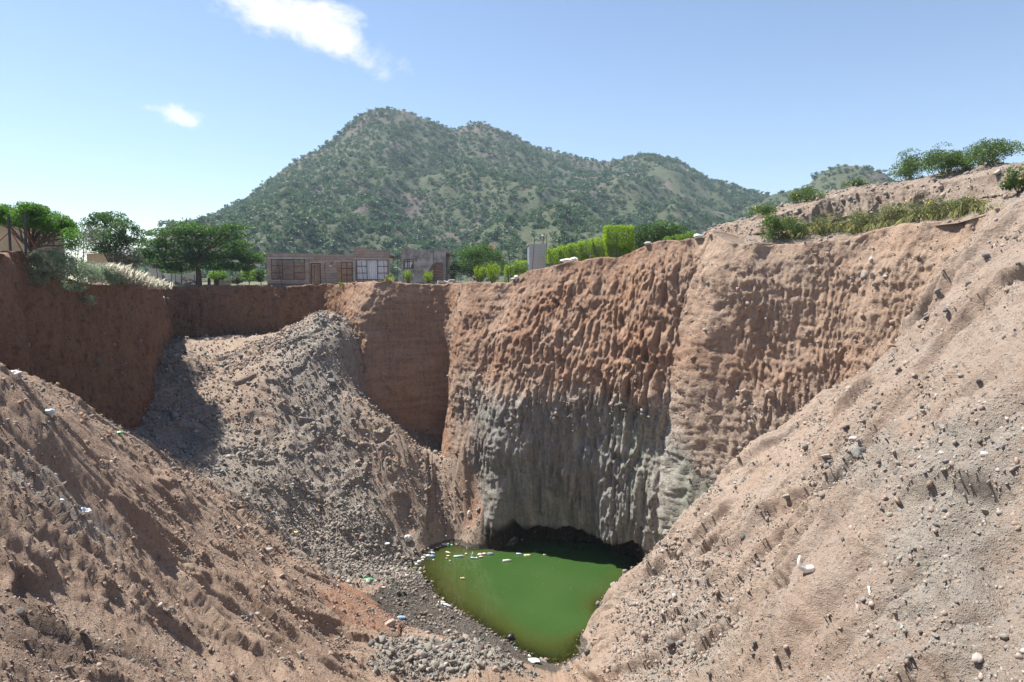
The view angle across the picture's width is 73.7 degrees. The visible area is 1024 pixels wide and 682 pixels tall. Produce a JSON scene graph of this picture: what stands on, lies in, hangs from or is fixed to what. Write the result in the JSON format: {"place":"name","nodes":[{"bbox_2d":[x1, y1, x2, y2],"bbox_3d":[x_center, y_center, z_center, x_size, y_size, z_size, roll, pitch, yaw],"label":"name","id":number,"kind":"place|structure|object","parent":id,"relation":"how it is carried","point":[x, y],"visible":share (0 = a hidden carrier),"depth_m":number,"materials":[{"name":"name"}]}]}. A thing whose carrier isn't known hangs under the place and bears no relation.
{"place":"outdoors","nodes":[
{"label":"outdoors","id":0,"kind":"place"},
{"bbox_2d":[137,109,765,281],"bbox_3d":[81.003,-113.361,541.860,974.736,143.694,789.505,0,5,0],"label":"hill","id":1,"kind":"structure","parent":0,"point":[674,184],"depth_m":396.08,"materials":[{"name":"plant"}]},
{"bbox_2d":[223,213,237,220],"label":"hill bush","id":2,"kind":"object","parent":1,"relation":"on","point":[231,217],"visible":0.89,"depth_m":328.12,"materials":[{"name":"green plant"}]},
{"bbox_2d":[224,219,240,224],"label":"hill bush","id":3,"kind":"object","parent":1,"relation":"on","point":[234,222],"visible":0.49,"depth_m":269.32,"materials":[{"name":"green plant"}]},
{"bbox_2d":[238,204,247,210],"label":"hill bush","id":4,"kind":"object","parent":1,"relation":"on","point":[241,207],"visible":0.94,"depth_m":350.44,"materials":[{"name":"green plant"}]},
{"bbox_2d":[242,214,257,220],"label":"hill bush","id":5,"kind":"object","parent":1,"relation":"on","point":[251,217],"visible":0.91,"depth_m":299.58,"materials":[{"name":"green plant"}]},
{"bbox_2d":[281,206,296,212],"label":"hill bush","id":6,"kind":"object","parent":1,"relation":"on","point":[290,208],"visible":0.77,"depth_m":300.32,"materials":[{"name":"green plant"}]},
{"bbox_2d":[298,220,308,228],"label":"hill bush","id":7,"kind":"object","parent":1,"relation":"on","point":[303,223],"visible":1,"depth_m":271.94,"materials":[{"name":"green plant"}]},
{"bbox_2d":[309,193,321,200],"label":"hill bush","id":8,"kind":"object","parent":1,"relation":"on","point":[311,198],"visible":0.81,"depth_m":341.17,"materials":[{"name":"green plant"}]},
{"bbox_2d":[318,209,332,216],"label":"hill bush","id":9,"kind":"object","parent":1,"relation":"on","point":[325,214],"visible":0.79,"depth_m":293.35,"materials":[{"name":"green plant"}]},
{"bbox_2d":[322,240,337,249],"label":"hill bush","id":10,"kind":"object","parent":1,"relation":"on","point":[333,244],"visible":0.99,"depth_m":267.23,"materials":[{"name":"green plant"}]},
{"bbox_2d":[358,191,371,199],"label":"hill bush","id":11,"kind":"object","parent":1,"relation":"on","point":[366,193],"visible":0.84,"depth_m":362.30,"materials":[{"name":"green plant"}]},
{"bbox_2d":[377,220,392,231],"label":"hill bush","id":12,"kind":"object","parent":1,"relation":"on","point":[387,226],"visible":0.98,"depth_m":287.84,"materials":[{"name":"green plant"}]},
{"bbox_2d":[380,238,392,247],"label":"hill bush","id":13,"kind":"object","parent":1,"relation":"on","point":[385,242],"visible":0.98,"depth_m":272.69,"materials":[{"name":"green plant"}]},
{"bbox_2d":[391,237,401,245],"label":"hill bush","id":14,"kind":"object","parent":1,"relation":"on","point":[396,240],"visible":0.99,"depth_m":273.77,"materials":[{"name":"green plant"}]},
{"bbox_2d":[415,222,425,229],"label":"hill bush","id":15,"kind":"object","parent":1,"relation":"on","point":[420,225],"visible":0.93,"depth_m":336.07,"materials":[{"name":"green plant"}]},
{"bbox_2d":[461,229,471,236],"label":"hill bush","id":16,"kind":"object","parent":1,"relation":"on","point":[467,232],"visible":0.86,"depth_m":333.59,"materials":[{"name":"green plant"}]},
{"bbox_2d":[489,229,503,237],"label":"hill bush","id":17,"kind":"object","parent":1,"relation":"on","point":[497,233],"visible":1,"depth_m":257.13,"materials":[{"name":"green plant"}]},
{"bbox_2d":[503,213,514,223],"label":"hill bush","id":18,"kind":"object","parent":1,"relation":"on","point":[509,218],"visible":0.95,"depth_m":272.62,"materials":[{"name":"green plant"}]},
{"bbox_2d":[135,106,893,281],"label":"hill scrub","id":19,"kind":"object","parent":1,"relation":"on","point":[259,199],"visible":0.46,"depth_m":392.30,"materials":[{"name":"green plant"}]},
{"bbox_2d":[536,220,548,228],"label":"hill bush","id":20,"kind":"object","parent":1,"relation":"on","point":[541,224],"visible":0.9,"depth_m":271.05,"materials":[{"name":"green plant"}]},
{"bbox_2d":[548,242,565,249],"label":"hill bush","id":21,"kind":"object","parent":1,"relation":"on","point":[555,246],"visible":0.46,"depth_m":218.50,"materials":[{"name":"green plant"}]},
{"bbox_2d":[555,211,567,218],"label":"hill bush","id":22,"kind":"object","parent":1,"relation":"on","point":[562,213],"visible":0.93,"depth_m":275.93,"materials":[{"name":"green plant"}]},
{"bbox_2d":[553,237,569,243],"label":"hill bush","id":23,"kind":"object","parent":1,"relation":"on","point":[560,240],"visible":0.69,"depth_m":221.81,"materials":[{"name":"green plant"}]},
{"bbox_2d":[561,233,574,243],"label":"hill bush","id":24,"kind":"object","parent":1,"relation":"on","point":[569,238],"visible":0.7,"depth_m":222.13,"materials":[{"name":"green plant"}]},
{"bbox_2d":[610,218,624,224],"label":"hill bush","id":25,"kind":"object","parent":1,"relation":"on","point":[617,221],"visible":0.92,"depth_m":269.22,"materials":[{"name":"green plant"}]},
{"bbox_2d":[0,211,995,549],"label":"pebbles in wall","id":26,"kind":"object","parent":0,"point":[810,267],"visible":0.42,"depth_m":34.17,"materials":[{"name":"stone"}]},
{"bbox_2d":[860,270,866,278],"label":"rock","id":27,"kind":"object","parent":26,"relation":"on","point":[863,275],"visible":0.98,"depth_m":30.91,"materials":[{"name":"stone"}]},
{"bbox_2d":[0,206,1006,562],"bbox_3d":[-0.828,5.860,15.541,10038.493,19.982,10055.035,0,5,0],"label":"quarry wall and ground","id":28,"kind":"structure","parent":0,"point":[544,472],"depth_m":35.99,"materials":[{"name":"soil"}]},
{"bbox_2d":[0,213,36,256],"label":"chain link fence","id":29,"kind":"object","parent":28,"relation":"on","point":[9,233],"visible":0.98,"depth_m":27.67,"materials":[{"name":"metal"}]},
{"bbox_2d":[0,225,65,275],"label":"cream building","id":30,"kind":"structure","parent":28,"relation":"on","point":[4,244],"depth_m":34.21,"materials":[{"name":"paint"}]},
{"bbox_2d":[0,200,84,252],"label":"clipped tree","id":31,"kind":"object","parent":28,"relation":"on","point":[41,219],"visible":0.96,"depth_m":28.78,"materials":[{"name":"green plant"}]},
{"bbox_2d":[41,223,106,265],"bbox_3d":[-22.214,-4.334,34.856,2.850,3.450,2.396,0,5,0],"label":"scrub bush","id":32,"kind":"object","parent":28,"relation":"on","point":[85,239],"visible":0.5,"depth_m":34.75,"materials":[{"name":"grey plant"}]},
{"bbox_2d":[24,247,125,291],"bbox_3d":[-20.071,-3.211,31.410,1.525,1.986,7.414,0,5,-5],"label":"creeping shrub","id":33,"kind":"object","parent":28,"relation":"on","point":[84,270],"visible":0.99,"depth_m":30.37,"materials":[{"name":"green plant"}]},
{"bbox_2d":[78,295,95,305],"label":"rooted shrub","id":34,"kind":"object","parent":28,"relation":"on","point":[88,298],"visible":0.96,"depth_m":32.34,"materials":[{"name":"green plant"}]},
{"bbox_2d":[85,252,136,283],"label":"building","id":35,"kind":"structure","parent":28,"relation":"on","point":[95,257],"depth_m":51.66,"materials":[{"name":"beige paint"}]},
{"bbox_2d":[78,210,150,264],"bbox_3d":[-25.432,-5.765,43.498,3.979,5.158,3.492,0,5,0],"label":"leafy tree","id":36,"kind":"object","parent":28,"relation":"on","point":[115,223],"visible":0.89,"depth_m":43.10,"materials":[{"name":"green plant"}]},
{"bbox_2d":[78,261,172,289],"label":"pale grass","id":37,"kind":"structure","parent":28,"relation":"on","point":[134,277],"depth_m":36.19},
{"bbox_2d":[108,246,149,270],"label":"flowering bush","id":38,"kind":"object","parent":28,"relation":"on","point":[137,258],"visible":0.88,"depth_m":42.65,"materials":[{"name":"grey plant"}]},
{"bbox_2d":[83,233,175,283],"bbox_3d":[-24.442,-4.869,45.311,0.943,3.424,17.404,-1,5,-12],"label":"wire fence","id":39,"kind":"object","parent":28,"relation":"on","point":[136,266],"visible":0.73,"depth_m":44.80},
{"bbox_2d":[148,260,195,283],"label":"beige house","id":40,"kind":"structure","parent":28,"relation":"on","point":[188,276],"depth_m":71.73,"materials":[{"name":"paint"}]},
{"bbox_2d":[128,220,265,284],"bbox_3d":[-24.924,-6.774,53.605,10.585,5.604,6.347,0,5,0],"label":"flamboyant tree","id":41,"kind":"object","parent":28,"relation":"on","point":[194,261],"visible":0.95,"depth_m":52.63,"materials":[{"name":"green plant"}]},
{"bbox_2d":[208,269,227,280],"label":"garden bush","id":42,"kind":"object","parent":28,"relation":"on","point":[220,276],"visible":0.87,"depth_m":59.47,"materials":[{"name":"green plant"}]},
{"bbox_2d":[219,281,231,284],"bbox_3d":[-23.281,-4.694,55.301,1.065,0.410,0.200,0,5,0],"label":"block stack","id":43,"kind":"object","parent":28,"relation":"on","point":[225,282],"visible":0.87,"depth_m":55.20,"materials":[{"name":"concrete"}]},
{"bbox_2d":[227,272,243,284],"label":"garden bush","id":44,"kind":"object","parent":28,"relation":"on","point":[236,279],"visible":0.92,"depth_m":59.36,"materials":[{"name":"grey plant"}]},
{"bbox_2d":[238,270,255,284],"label":"garden bush","id":45,"kind":"object","parent":28,"relation":"on","point":[249,274],"visible":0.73,"depth_m":58.48,"materials":[{"name":"green plant"}]},
{"bbox_2d":[253,269,266,284],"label":"garden bush","id":46,"kind":"object","parent":28,"relation":"on","point":[259,275],"visible":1,"depth_m":56.41,"materials":[{"name":"green plant"}]},
{"bbox_2d":[266,247,394,285],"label":"brick shop","id":47,"kind":"structure","parent":28,"relation":"on","point":[335,269],"depth_m":53.52,"materials":[{"name":"brick"}]},
{"bbox_2d":[271,259,304,279],"bbox_3d":[-17.251,-5.531,52.662,2.512,1.584,0.050,-1,5,-10],"label":"window frame","id":48,"kind":"structure","parent":47,"relation":"in","point":[271,259],"depth_m":52.61,"materials":[{"name":"metal"}]},
{"bbox_2d":[356,260,388,279],"bbox_3d":[-10.983,-5.611,53.754,2.470,1.583,0.205,-1,5,-10],"label":"window","id":49,"kind":"structure","parent":47,"relation":"in","point":[372,269],"depth_m":53.78,"materials":[{"name":"metal"}]},
{"bbox_2d":[382,276,394,281],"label":"dry grass","id":50,"kind":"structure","parent":28,"relation":"on","point":[387,278],"depth_m":46.02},
{"bbox_2d":[402,270,413,282],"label":"lime bush","id":51,"kind":"object","parent":28,"relation":"on","point":[407,277],"visible":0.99,"depth_m":46.31,"materials":[{"name":"green plant"}]},
{"bbox_2d":[422,271,432,283],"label":"lime bush","id":52,"kind":"object","parent":28,"relation":"on","point":[427,277],"visible":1,"depth_m":46.07,"materials":[{"name":"green plant"}]},
{"bbox_2d":[401,248,455,283],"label":"house","id":53,"kind":"structure","parent":28,"relation":"on","point":[411,257],"depth_m":51.70,"materials":[{"name":"paint"}]},
{"bbox_2d":[404,259,413,268],"bbox_3d":[-7.814,-5.853,51.806,0.733,0.737,0.200,0,5,0],"label":"window","id":54,"kind":"structure","parent":53,"relation":"in","point":[409,263],"depth_m":51.75,"materials":[{"name":"glass"}]},
{"bbox_2d":[447,242,508,281],"bbox_3d":[-2.563,-5.820,52.718,4.741,3.746,3.814,0,5,0],"label":"feathery bush","id":55,"kind":"object","parent":28,"relation":"on","point":[481,254],"visible":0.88,"depth_m":52.30,"materials":[{"name":"green plant"}]},
{"bbox_2d":[473,264,487,281],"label":"lime bush","id":56,"kind":"object","parent":28,"relation":"on","point":[482,270],"visible":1,"depth_m":42.79,"materials":[{"name":"green plant"}]},
{"bbox_2d":[485,260,501,282],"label":"lime bush","id":57,"kind":"object","parent":28,"relation":"on","point":[489,266],"visible":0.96,"depth_m":43.68,"materials":[{"name":"green plant"}]},
{"bbox_2d":[397,233,616,283],"bbox_3d":[-0.612,-5.478,46.612,15.389,3.682,1.987,1,5,12],"label":"wire fence","id":58,"kind":"object","parent":28,"relation":"on","point":[502,259],"visible":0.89,"depth_m":46.67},
{"bbox_2d":[503,259,527,281],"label":"clipped hedge","id":59,"kind":"object","parent":28,"relation":"on","point":[520,270],"visible":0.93,"depth_m":48.37,"materials":[{"name":"green plant"}]},
{"bbox_2d":[526,235,545,270],"bbox_3d":[1.722,-5.774,48.437,1.283,3.560,1.544,0,5,-4],"label":"toilet cabin","id":60,"kind":"object","parent":28,"relation":"on","point":[539,249],"visible":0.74,"depth_m":47.72,"materials":[{"name":"grey metal"}]},
{"bbox_2d":[545,237,604,264],"bbox_3d":[4.485,-5.628,46.696,4.445,2.972,1.663,0,5,0],"label":"clipped hedge","id":61,"kind":"object","parent":28,"relation":"on","point":[569,250],"visible":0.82,"depth_m":46.18,"materials":[{"name":"green plant"}]},
{"bbox_2d":[601,224,635,257],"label":"clipped hedge","id":62,"kind":"object","parent":28,"relation":"on","point":[622,245],"visible":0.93,"depth_m":45.06,"materials":[{"name":"green plant"}]},
{"bbox_2d":[632,219,693,251],"bbox_3d":[12.075,-7.591,55.345,5.560,4.552,4.148,0,5,0],"label":"dense bush","id":63,"kind":"object","parent":28,"relation":"on","point":[650,233],"visible":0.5,"depth_m":54.24,"materials":[{"name":"green plant"}]},
{"bbox_2d":[662,231,697,239],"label":"rim weed","id":64,"kind":"object","parent":28,"relation":"on","point":[682,236],"visible":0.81,"depth_m":41.02,"materials":[{"name":"green plant"}]},
{"bbox_2d":[765,390,774,395],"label":"rock","id":65,"kind":"object","parent":28,"relation":"on","point":[769,393],"visible":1,"depth_m":31.64,"materials":[{"name":"stone"}]},
{"bbox_2d":[707,162,1023,243],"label":"spoil heap","id":66,"kind":"object","parent":28,"relation":"on","point":[988,181],"visible":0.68,"depth_m":33.95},
{"bbox_2d":[745,203,779,216],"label":"heap bush","id":67,"kind":"object","parent":66,"relation":"on","point":[763,209],"visible":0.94,"depth_m":39.08,"materials":[{"name":"green plant"}]},
{"bbox_2d":[758,212,806,242],"bbox_3d":[13.546,-5.614,34.414,2.489,1.781,1.863,0,5,0],"label":"heap bush","id":68,"kind":"object","parent":66,"relation":"on","point":[779,224],"visible":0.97,"depth_m":34.13,"materials":[{"name":"green plant"}]},
{"bbox_2d":[788,185,826,202],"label":"heap bush","id":69,"kind":"object","parent":66,"relation":"on","point":[799,197],"visible":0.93,"depth_m":38.74,"materials":[{"name":"green plant"}]},
{"bbox_2d":[805,212,844,233],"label":"heap bush","id":70,"kind":"object","parent":66,"relation":"on","point":[820,221],"visible":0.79,"depth_m":33.97,"materials":[{"name":"green plant"}]},
{"bbox_2d":[826,209,870,231],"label":"heap bush","id":71,"kind":"object","parent":66,"relation":"on","point":[865,215],"visible":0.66,"depth_m":33.15,"materials":[{"name":"green plant"}]},
{"bbox_2d":[840,178,868,186],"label":"heap bush","id":72,"kind":"object","parent":66,"relation":"on","point":[859,182],"visible":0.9,"depth_m":38.25,"materials":[{"name":"green plant"}]},
{"bbox_2d":[701,161,1023,247],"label":"gravel","id":73,"kind":"structure","parent":66,"relation":"on","point":[885,193],"depth_m":34.86,"materials":[{"name":"gravel"}]},
{"bbox_2d":[846,209,896,224],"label":"heap bush","id":74,"kind":"object","parent":66,"relation":"on","point":[874,216],"visible":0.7,"depth_m":32.79,"materials":[{"name":"green plant"}]},
{"bbox_2d":[774,198,1001,239],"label":"dry grass","id":75,"kind":"structure","parent":66,"relation":"on","point":[963,210],"depth_m":31.35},
{"bbox_2d":[874,202,911,222],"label":"heap bush","id":76,"kind":"object","parent":66,"relation":"on","point":[889,213],"visible":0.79,"depth_m":31.93,"materials":[{"name":"green plant"}]},
{"bbox_2d":[888,147,925,181],"bbox_3d":[21.365,-9.300,36.468,2.073,1.982,2.154,0,5,0],"label":"heap bush","id":77,"kind":"object","parent":66,"relation":"on","point":[909,167],"visible":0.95,"depth_m":36.32,"materials":[{"name":"green plant"}]},
{"bbox_2d":[902,198,934,216],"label":"heap bush","id":78,"kind":"object","parent":66,"relation":"on","point":[923,210],"visible":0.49,"depth_m":30.76,"materials":[{"name":"green plant"}]},
{"bbox_2d":[919,196,954,217],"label":"heap bush","id":79,"kind":"object","parent":66,"relation":"on","point":[933,207],"visible":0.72,"depth_m":29.39,"materials":[{"name":"green plant"}]},
{"bbox_2d":[916,141,976,176],"bbox_3d":[21.885,-9.150,34.708,2.589,2.078,2.405,0,5,0],"label":"heap bush","id":80,"kind":"object","parent":66,"relation":"on","point":[939,158],"visible":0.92,"depth_m":34.36,"materials":[{"name":"green plant"}]},
{"bbox_2d":[946,145,980,170],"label":"heap bush","id":81,"kind":"object","parent":66,"relation":"on","point":[959,156],"visible":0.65,"depth_m":33.79,"materials":[{"name":"green plant"}]},
{"bbox_2d":[943,196,985,209],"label":"heap bush","id":82,"kind":"object","parent":66,"relation":"on","point":[967,199],"visible":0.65,"depth_m":28.33,"materials":[{"name":"green plant"}]},
{"bbox_2d":[958,137,1023,165],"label":"heap bush","id":83,"kind":"object","parent":66,"relation":"on","point":[979,152],"visible":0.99,"depth_m":31.69,"materials":[{"name":"green plant"}]},
{"bbox_2d":[999,164,1023,194],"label":"heap bush","id":84,"kind":"object","parent":66,"relation":"on","point":[1013,180],"visible":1,"depth_m":26.40,"materials":[{"name":"green plant"}]},
{"bbox_2d":[0,192,1023,681],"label":"pit ground","id":85,"kind":"structure","parent":0,"point":[796,620],"depth_m":18.15,"materials":[{"name":"soil"}]},
{"bbox_2d":[15,607,26,615],"bbox_3d":[-5.999,3.302,8.338,0.150,0.110,0.098,20,-14,-8],"label":"rock","id":86,"kind":"object","parent":85,"relation":"on","point":[19,611],"visible":1,"depth_m":8.31,"materials":[{"name":"stone"}]},
{"bbox_2d":[45,409,55,415],"bbox_3d":[-10.438,1.601,15.383,0.295,0.157,0.170,0,5,0],"label":"plastic scrap","id":87,"kind":"object","parent":85,"relation":"on","point":[49,412],"visible":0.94,"depth_m":15.34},
{"bbox_2d":[81,507,91,515],"bbox_3d":[-8.503,3.384,13.517,0.340,0.215,0.315,0,5,0],"label":"plastic bag","id":88,"kind":"object","parent":85,"relation":"on","point":[87,511],"visible":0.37,"depth_m":13.50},
{"bbox_2d":[169,411,179,417],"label":"rock","id":89,"kind":"object","parent":85,"relation":"on","point":[174,414],"visible":0.98,"depth_m":37.30,"materials":[{"name":"stone"}]},
{"bbox_2d":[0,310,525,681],"bbox_3d":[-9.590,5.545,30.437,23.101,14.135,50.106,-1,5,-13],"label":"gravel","id":90,"kind":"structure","parent":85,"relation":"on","point":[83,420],"depth_m":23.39,"materials":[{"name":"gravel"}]},
{"bbox_2d":[128,310,514,615],"bbox_3d":[-13.236,5.012,41.395,26.819,13.230,24.656,0,5,0],"label":"grey rubble","id":91,"kind":"object","parent":85,"relation":"on","point":[398,571],"visible":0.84,"depth_m":36.58,"materials":[{"name":"stone"}]},
{"bbox_2d":[327,378,335,385],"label":"rock","id":92,"kind":"object","parent":85,"relation":"on","point":[332,381],"visible":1,"depth_m":41.68,"materials":[{"name":"stone"}]},
{"bbox_2d":[385,619,395,626],"bbox_3d":[-5.044,11.534,27.825,0.518,0.368,0.405,-5,7,-42],"label":"rock","id":93,"kind":"object","parent":85,"relation":"on","point":[390,622],"visible":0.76,"depth_m":27.75,"materials":[{"name":"stone"}]},
{"bbox_2d":[403,535,412,541],"bbox_3d":[-5.742,10.876,37.593,0.553,0.450,0.378,0,5,0],"label":"plastic bag","id":94,"kind":"object","parent":85,"relation":"on","point":[409,538],"visible":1,"depth_m":37.47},
{"bbox_2d":[433,638,443,645],"bbox_3d":[-2.863,11.750,26.348,0.491,0.585,0.376,-4,-16,-20],"label":"rock","id":95,"kind":"object","parent":85,"relation":"on","point":[436,641],"visible":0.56,"depth_m":26.27,"materials":[{"name":"stone"}]},
{"bbox_2d":[362,631,542,681],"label":"grey rubble","id":96,"kind":"object","parent":85,"relation":"on","point":[421,654],"visible":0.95,"depth_m":25.24,"materials":[{"name":"stone"}]},
{"bbox_2d":[377,567,545,667],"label":"wet gravel","id":97,"kind":"structure","parent":85,"relation":"on","point":[437,626],"depth_m":29.75,"materials":[{"name":"gravel"}]},
{"bbox_2d":[474,643,484,652],"bbox_3d":[-1.248,11.553,25.607,0.540,0.459,0.370,-19,-14,39],"label":"rock","id":98,"kind":"object","parent":85,"relation":"on","point":[479,646],"visible":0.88,"depth_m":25.48,"materials":[{"name":"stone"}]},
{"bbox_2d":[401,538,578,665],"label":"drowned stones","id":99,"kind":"object","parent":85,"relation":"on","point":[484,628],"visible":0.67,"depth_m":31.18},
{"bbox_2d":[528,658,540,662],"bbox_3d":[0.855,12.424,26.550,0.547,0.046,0.363,0,5,0],"label":"plastic scrap","id":100,"kind":"object","parent":85,"relation":"on","point":[533,660],"visible":1,"depth_m":26.52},
{"bbox_2d":[666,638,674,646],"bbox_3d":[4.582,8.745,19.763,0.263,0.183,0.200,4,6,38],"label":"rock","id":101,"kind":"object","parent":85,"relation":"on","point":[670,642],"visible":1,"depth_m":19.73,"materials":[{"name":"stone"}]},
{"bbox_2d":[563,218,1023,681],"bbox_3d":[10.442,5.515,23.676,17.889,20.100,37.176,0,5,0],"label":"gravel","id":102,"kind":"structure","parent":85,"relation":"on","point":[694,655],"depth_m":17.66,"materials":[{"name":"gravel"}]},
{"bbox_2d":[851,447,865,458],"bbox_3d":[9.331,3.012,18.337,0.416,0.365,0.277,-2,5,-22],"label":"rock","id":103,"kind":"object","parent":102,"relation":"on","point":[857,451],"visible":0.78,"depth_m":18.24,"materials":[{"name":"stone"}]},
{"bbox_2d":[971,652,982,662],"bbox_3d":[4.657,3.180,6.836,0.113,0.068,0.104,-24,3,-27],"label":"rock","id":104,"kind":"object","parent":85,"relation":"on","point":[976,657],"visible":1,"depth_m":6.82,"materials":[{"name":"stone"}]},
{"bbox_2d":[0,0,1023,279],"label":"sky","id":105,"kind":"structure","parent":0,"point":[150,112],"materials":[{"name":"blue"}]},
{"bbox_2d":[407,536,638,663],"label":"water","id":106,"kind":"structure","parent":0,"point":[539,607],"depth_m":33.70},
{"bbox_2d":[507,633,514,639],"bbox_3d":[-0.057,12.450,28.711,0.346,0.313,0.330,0,5,0],"label":"plastic scrap","id":107,"kind":"object","parent":106,"relation":"in","point":[510,636],"visible":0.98,"depth_m":28.59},
{"bbox_2d":[797,555,815,572],"bbox_3d":[5.484,4.163,12.709,0.332,0.326,0.145,0,5,0],"label":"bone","id":108,"kind":"object","parent":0,"point":[806,568],"visible":1,"depth_m":12.67},
{"bbox_2d":[741,165,895,217],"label":"rocky hill","id":109,"kind":"structure","parent":0,"point":[842,176],"depth_m":408.12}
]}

